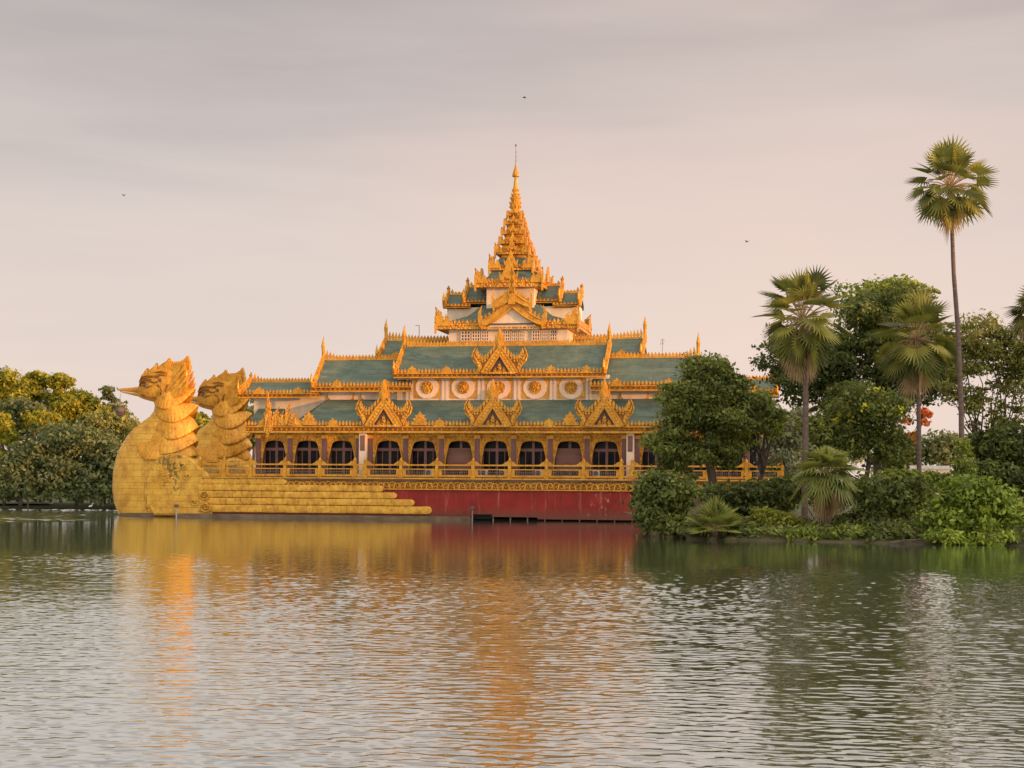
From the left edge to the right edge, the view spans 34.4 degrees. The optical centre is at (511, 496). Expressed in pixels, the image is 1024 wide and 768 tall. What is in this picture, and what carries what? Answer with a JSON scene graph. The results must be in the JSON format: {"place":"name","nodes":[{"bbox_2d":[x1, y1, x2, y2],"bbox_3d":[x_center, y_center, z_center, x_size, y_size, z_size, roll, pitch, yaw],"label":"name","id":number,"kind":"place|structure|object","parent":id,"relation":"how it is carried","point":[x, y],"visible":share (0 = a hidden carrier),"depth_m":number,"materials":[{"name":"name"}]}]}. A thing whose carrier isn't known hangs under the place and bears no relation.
{"place":"outdoors","nodes":[
{"label":"outdoors","id":0,"kind":"place"},
{"bbox_2d":[0,502,52,503],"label":"path","id":1,"kind":"structure","parent":0,"point":[30,502],"depth_m":293.00,"materials":[{"name":"grey concrete"}]},
{"bbox_2d":[0,495,857,513],"bbox_3d":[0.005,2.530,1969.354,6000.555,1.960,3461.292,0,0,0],"label":"bank","id":2,"kind":"structure","parent":0,"point":[70,505],"depth_m":292.56,"materials":[{"name":"green plant"}]},
{"bbox_2d":[0,412,19,505],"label":"tree","id":3,"kind":"object","parent":2,"relation":"on","point":[9,434],"visible":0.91,"depth_m":288.81,"materials":[{"name":"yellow plant"}]},
{"bbox_2d":[0,365,37,501],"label":"tree","id":4,"kind":"object","parent":2,"relation":"on","point":[10,385],"visible":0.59,"depth_m":303.16,"materials":[{"name":"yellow plant"}]},
{"bbox_2d":[0,395,50,501],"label":"tree","id":5,"kind":"object","parent":2,"relation":"on","point":[13,408],"visible":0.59,"depth_m":296.04,"materials":[{"name":"green plant"}]},
{"bbox_2d":[0,452,58,505],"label":"bank tree","id":6,"kind":"object","parent":2,"relation":"on","point":[16,473],"visible":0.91,"depth_m":283.34,"materials":[{"name":"green plant"}]},
{"bbox_2d":[21,369,51,501],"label":"tree","id":7,"kind":"object","parent":2,"relation":"on","point":[37,379],"visible":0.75,"depth_m":308.54,"materials":[{"name":"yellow plant"}]},
{"bbox_2d":[18,409,66,504],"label":"tree","id":8,"kind":"object","parent":2,"relation":"on","point":[37,416],"visible":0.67,"depth_m":292.42,"materials":[{"name":"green plant"}]},
{"bbox_2d":[0,388,99,501],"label":"tree","id":9,"kind":"object","parent":2,"relation":"on","point":[45,402],"visible":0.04,"depth_m":314.82,"materials":[{"name":"green plant"}]},
{"bbox_2d":[43,372,76,502],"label":"tree","id":10,"kind":"object","parent":2,"relation":"on","point":[58,383],"visible":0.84,"depth_m":307.64,"materials":[{"name":"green plant"}]},
{"bbox_2d":[6,418,124,506],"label":"bank tree","id":11,"kind":"object","parent":2,"relation":"on","point":[55,451],"visible":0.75,"depth_m":283.43,"materials":[{"name":"green plant"}]},
{"bbox_2d":[34,442,121,506],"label":"bank tree","id":12,"kind":"object","parent":2,"relation":"on","point":[98,488],"visible":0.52,"depth_m":282.65,"materials":[{"name":"green plant"}]},
{"bbox_2d":[48,387,113,502],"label":"tree","id":13,"kind":"object","parent":2,"relation":"on","point":[72,405],"visible":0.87,"depth_m":301.45,"materials":[{"name":"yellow plant"}]},
{"bbox_2d":[77,409,133,503],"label":"tree","id":14,"kind":"object","parent":2,"relation":"on","point":[114,421],"visible":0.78,"depth_m":291.71,"materials":[{"name":"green plant"}]},
{"bbox_2d":[98,385,120,502],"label":"tree","id":15,"kind":"object","parent":2,"relation":"on","point":[108,394],"visible":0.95,"depth_m":299.52,"materials":[{"name":"green plant"}]},
{"bbox_2d":[81,400,139,502],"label":"tree","id":16,"kind":"object","parent":2,"relation":"on","point":[135,422],"visible":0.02,"depth_m":314.54,"materials":[{"name":"green plant"}]},
{"bbox_2d":[120,427,132,443],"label":"tree","id":17,"kind":"object","parent":2,"relation":"on","point":[127,433],"visible":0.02,"depth_m":291.28,"materials":[{"name":"green plant"}]},
{"bbox_2d":[194,411,211,429],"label":"tree","id":18,"kind":"object","parent":2,"relation":"on","point":[201,419],"visible":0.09,"depth_m":294.34,"materials":[{"name":"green plant"}]},
{"bbox_2d":[244,398,255,460],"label":"bank tree","id":19,"kind":"object","parent":2,"relation":"on","point":[251,410],"visible":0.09,"depth_m":293.41,"materials":[{"name":"green plant"}]},
{"bbox_2d":[762,452,800,476],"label":"building","id":20,"kind":"structure","parent":2,"relation":"on","point":[767,474],"depth_m":260.20,"materials":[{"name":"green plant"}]},
{"bbox_2d":[776,438,866,475],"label":"background tree","id":21,"kind":"object","parent":2,"relation":"on","point":[861,459],"visible":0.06,"depth_m":256.80,"materials":[{"name":"green plant"}]},
{"bbox_2d":[865,435,930,473],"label":"background tree","id":22,"kind":"object","parent":2,"relation":"on","point":[914,461],"visible":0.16,"depth_m":261.68,"materials":[{"name":"green plant"}]},
{"bbox_2d":[913,428,974,465],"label":"background tree","id":23,"kind":"object","parent":2,"relation":"on","point":[942,451],"visible":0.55,"depth_m":260.38,"materials":[{"name":"green plant"}]},
{"bbox_2d":[0,508,1023,767],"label":"ruffled water","id":24,"kind":"structure","parent":0,"point":[216,642],"depth_m":32.30,"materials":[{"name":"grey liquid"}]},
{"bbox_2d":[0,0,1023,499],"label":"sky","id":25,"kind":"structure","parent":0,"point":[291,175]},
{"bbox_2d":[623,512,1023,545],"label":"bank","id":26,"kind":"structure","parent":0,"point":[765,537],"depth_m":114.85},
{"bbox_2d":[622,467,703,536],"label":"leafy bush","id":27,"kind":"object","parent":26,"relation":"on","point":[658,501],"visible":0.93,"depth_m":122.90,"materials":[{"name":"green plant"}]},
{"bbox_2d":[706,536,717,539],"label":"shore stone","id":28,"kind":"object","parent":26,"relation":"on","point":[711,538],"visible":0.55,"depth_m":116.55,"materials":[{"name":"grey stone"}]},
{"bbox_2d":[680,496,744,537],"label":"fan palm","id":29,"kind":"object","parent":26,"relation":"on","point":[718,513],"visible":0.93,"depth_m":116.94,"materials":[{"name":"green plant"}]},
{"bbox_2d":[676,524,751,538],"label":"leafy bush","id":30,"kind":"object","parent":26,"relation":"on","point":[683,537],"visible":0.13,"depth_m":118.55,"materials":[{"name":"green plant"}]},
{"bbox_2d":[638,350,790,484],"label":"shade tree","id":31,"kind":"object","parent":26,"relation":"on","point":[707,410],"visible":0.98,"depth_m":140.81,"materials":[{"name":"green plant"}]},
{"bbox_2d":[722,536,737,539],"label":"shore stone","id":32,"kind":"object","parent":26,"relation":"on","point":[730,538],"visible":0.6,"depth_m":116.19,"materials":[{"name":"grey stone"}]},
{"bbox_2d":[698,476,786,521],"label":"leafy bush","id":33,"kind":"object","parent":26,"relation":"on","point":[745,497],"visible":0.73,"depth_m":130.73,"materials":[{"name":"green plant"}]},
{"bbox_2d":[730,389,796,483],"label":"shade tree","id":34,"kind":"object","parent":26,"relation":"on","point":[762,461],"visible":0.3,"depth_m":145.72,"materials":[{"name":"green plant"}]},
{"bbox_2d":[754,522,786,534],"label":"leafy bush","id":35,"kind":"object","parent":26,"relation":"on","point":[777,526],"visible":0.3,"depth_m":116.62,"materials":[{"name":"green plant"}]},
{"bbox_2d":[749,477,800,511],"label":"leafy bush","id":36,"kind":"object","parent":26,"relation":"on","point":[792,506],"visible":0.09,"depth_m":137.19,"materials":[{"name":"green plant"}]},
{"bbox_2d":[747,506,804,527],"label":"leafy bush","id":37,"kind":"object","parent":26,"relation":"on","point":[764,515],"visible":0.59,"depth_m":118.05,"materials":[{"name":"green plant"}]},
{"bbox_2d":[752,403,813,512],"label":"tree","id":38,"kind":"object","parent":26,"relation":"on","point":[782,448],"visible":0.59,"depth_m":170.83,"materials":[{"name":"green plant"}]},
{"bbox_2d":[791,538,808,541],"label":"shore stone","id":39,"kind":"object","parent":26,"relation":"on","point":[798,540],"visible":0.59,"depth_m":113.57,"materials":[{"name":"grey stone"}]},
{"bbox_2d":[752,265,854,521],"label":"palm tree","id":40,"kind":"object","parent":26,"relation":"on","point":[802,352],"visible":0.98,"depth_m":125.40,"materials":[{"name":"green plant"}]},
{"bbox_2d":[768,472,858,518],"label":"leafy bush","id":41,"kind":"object","parent":26,"relation":"on","point":[783,483],"visible":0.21,"depth_m":129.39,"materials":[{"name":"green plant"}]},
{"bbox_2d":[784,522,869,540],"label":"leafy bush","id":42,"kind":"object","parent":26,"relation":"on","point":[799,532],"visible":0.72,"depth_m":113.74,"materials":[{"name":"green plant"}]},
{"bbox_2d":[788,446,870,527],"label":"fan palm","id":43,"kind":"object","parent":26,"relation":"on","point":[830,493],"visible":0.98,"depth_m":116.13,"materials":[{"name":"green plant"}]},
{"bbox_2d":[666,514,1023,542],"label":"ground cover","id":44,"kind":"object","parent":26,"relation":"on","point":[770,532],"visible":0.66,"depth_m":115.66,"materials":[{"name":"green plant"}]},
{"bbox_2d":[786,378,923,478],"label":"flowering tree","id":45,"kind":"object","parent":26,"relation":"on","point":[857,435],"visible":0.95,"depth_m":136.66,"materials":[{"name":"green plant"}]},
{"bbox_2d":[748,280,972,475],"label":"spreading tree","id":46,"kind":"object","parent":26,"relation":"on","point":[844,365],"visible":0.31,"depth_m":148.49,"materials":[{"name":"green plant"}]},
{"bbox_2d":[832,468,933,527],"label":"leafy bush","id":47,"kind":"object","parent":26,"relation":"on","point":[880,497],"visible":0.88,"depth_m":116.80,"materials":[{"name":"green plant"}]},
{"bbox_2d":[830,274,940,461],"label":"spreading tree","id":48,"kind":"object","parent":26,"relation":"on","point":[882,283],"visible":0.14,"depth_m":154.60,"materials":[{"name":"green plant"}]},
{"bbox_2d":[861,520,923,541],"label":"leafy bush","id":49,"kind":"object","parent":26,"relation":"on","point":[901,530],"visible":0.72,"depth_m":111.86,"materials":[{"name":"green plant"}]},
{"bbox_2d":[890,535,925,543],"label":"driftwood","id":50,"kind":"object","parent":26,"relation":"on","point":[902,540],"visible":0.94,"depth_m":110.37,"materials":[{"name":"grey wood"}]},
{"bbox_2d":[876,464,951,520],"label":"leafy bush","id":51,"kind":"object","parent":26,"relation":"on","point":[929,475],"visible":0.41,"depth_m":121.33,"materials":[{"name":"green plant"}]},
{"bbox_2d":[867,286,964,515],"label":"palm tree","id":52,"kind":"object","parent":26,"relation":"on","point":[914,366],"visible":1,"depth_m":126.54,"materials":[{"name":"green plant"}]},
{"bbox_2d":[900,406,933,451],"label":"flame tree","id":53,"kind":"object","parent":26,"relation":"on","point":[926,412],"visible":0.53,"depth_m":167.71,"materials":[{"name":"orange plant"}]},
{"bbox_2d":[904,136,998,458],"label":"palm tree","id":54,"kind":"object","parent":26,"relation":"on","point":[951,211],"visible":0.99,"depth_m":121.58,"materials":[{"name":"green plant"}]},
{"bbox_2d":[908,471,1023,534],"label":"leafy bush","id":55,"kind":"object","parent":26,"relation":"on","point":[985,503],"visible":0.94,"depth_m":110.58,"materials":[{"name":"green plant"}]},
{"bbox_2d":[947,435,984,478],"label":"climbing vine","id":56,"kind":"object","parent":26,"relation":"on","point":[963,465],"visible":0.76,"depth_m":120.15,"materials":[{"name":"green plant"}]},
{"bbox_2d":[920,525,1021,545],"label":"leafy bush","id":57,"kind":"object","parent":26,"relation":"on","point":[944,536],"visible":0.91,"depth_m":108.57,"materials":[{"name":"green plant"}]},
{"bbox_2d":[930,308,1023,461],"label":"feathery tree","id":58,"kind":"object","parent":26,"relation":"on","point":[1010,367],"visible":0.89,"depth_m":141.40,"materials":[{"name":"green plant"}]},
{"bbox_2d":[954,418,1023,517],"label":"feathery tree","id":59,"kind":"object","parent":26,"relation":"on","point":[1004,444],"visible":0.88,"depth_m":136.93,"materials":[{"name":"green plant"}]},
{"bbox_2d":[971,458,1023,498],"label":"leafy bush","id":60,"kind":"object","parent":26,"relation":"on","point":[1009,473],"visible":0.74,"depth_m":125.06,"materials":[{"name":"green plant"}]},
{"bbox_2d":[1000,285,1023,342],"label":"palm tree","id":61,"kind":"object","parent":26,"relation":"on","point":[1018,319],"visible":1,"depth_m":134.82,"materials":[{"name":"green plant"}]},
{"bbox_2d":[909,465,952,512],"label":"garden wall","id":62,"kind":"structure","parent":0,"point":[945,469],"depth_m":189.94,"materials":[{"name":"white paint"}]},
{"label":"lake water","id":63,"kind":"structure","parent":0,"visible":0},
{"bbox_2d":[112,144,783,521],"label":"floating palace","id":64,"kind":"structure","parent":63,"relation":"on","point":[520,374],"depth_m":206.25,"materials":[{"name":"gold paint"}]},
{"bbox_2d":[115,400,125,416],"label":"hanging orb","id":65,"kind":"object","parent":64,"relation":"hanging from","point":[120,411],"visible":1,"depth_m":213.01,"materials":[{"name":"brown metal"}]},
{"bbox_2d":[261,435,286,476],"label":"arched window","id":66,"kind":"structure","parent":64,"relation":"in","point":[274,450],"depth_m":209.39,"materials":[{"name":"gold metal"}]},
{"bbox_2d":[293,435,321,476],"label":"arched window","id":67,"kind":"structure","parent":64,"relation":"in","point":[307,449],"depth_m":208.52,"materials":[{"name":"gold metal"}]},
{"bbox_2d":[327,435,355,476],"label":"arched window","id":68,"kind":"structure","parent":64,"relation":"in","point":[341,449],"depth_m":207.66,"materials":[{"name":"gold metal"}]},
{"bbox_2d":[373,435,402,477],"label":"arched window","id":69,"kind":"structure","parent":64,"relation":"in","point":[387,449],"depth_m":206.55,"materials":[{"name":"gold metal"}]},
{"bbox_2d":[408,435,438,477],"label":"arched window","id":70,"kind":"structure","parent":64,"relation":"in","point":[422,449],"depth_m":205.64,"materials":[{"name":"gold metal"}]},
{"bbox_2d":[425,470,431,474],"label":"air conditioner","id":71,"kind":"object","parent":64,"relation":"on","point":[426,472],"visible":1,"depth_m":202.90,"materials":[{"name":"white metal"}]},
{"bbox_2d":[444,435,474,477],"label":"arched window","id":72,"kind":"structure","parent":64,"relation":"in","point":[458,449],"depth_m":204.59,"materials":[{"name":"gold metal"}]},
{"bbox_2d":[480,435,510,477],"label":"arched window","id":73,"kind":"structure","parent":64,"relation":"in","point":[494,449],"depth_m":203.89,"materials":[{"name":"gold metal"}]},
{"bbox_2d":[516,435,547,475],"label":"arched window","id":74,"kind":"structure","parent":64,"relation":"in","point":[530,449],"depth_m":203.05,"materials":[{"name":"gold metal"}]},
{"bbox_2d":[535,470,540,475],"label":"air conditioner","id":75,"kind":"object","parent":64,"relation":"on","point":[536,472],"visible":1,"depth_m":200.30,"materials":[{"name":"white metal"}]},
{"bbox_2d":[553,435,584,478],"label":"arched window","id":76,"kind":"structure","parent":64,"relation":"in","point":[567,449],"depth_m":201.96,"materials":[{"name":"gold metal"}]},
{"bbox_2d":[593,471,598,475],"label":"air conditioner","id":77,"kind":"object","parent":64,"relation":"on","point":[595,473],"visible":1,"depth_m":198.93,"materials":[{"name":"white metal"}]},
{"bbox_2d":[590,435,621,478],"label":"arched window","id":78,"kind":"structure","parent":64,"relation":"in","point":[604,449],"depth_m":201.27,"materials":[{"name":"gold metal"}]},
{"bbox_2d":[640,435,665,474],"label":"arched window","id":79,"kind":"structure","parent":64,"relation":"in","point":[646,457],"depth_m":200.39,"materials":[{"name":"gold metal"}]},
{"bbox_2d":[680,435,705,479],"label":"arched window","id":80,"kind":"structure","parent":64,"relation":"in","point":[700,473],"depth_m":199.31,"materials":[{"name":"gold metal"}]},
{"bbox_2d":[715,435,743,479],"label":"arched window","id":81,"kind":"structure","parent":64,"relation":"in","point":[727,473],"depth_m":198.49,"materials":[{"name":"gold metal"}]}
]}

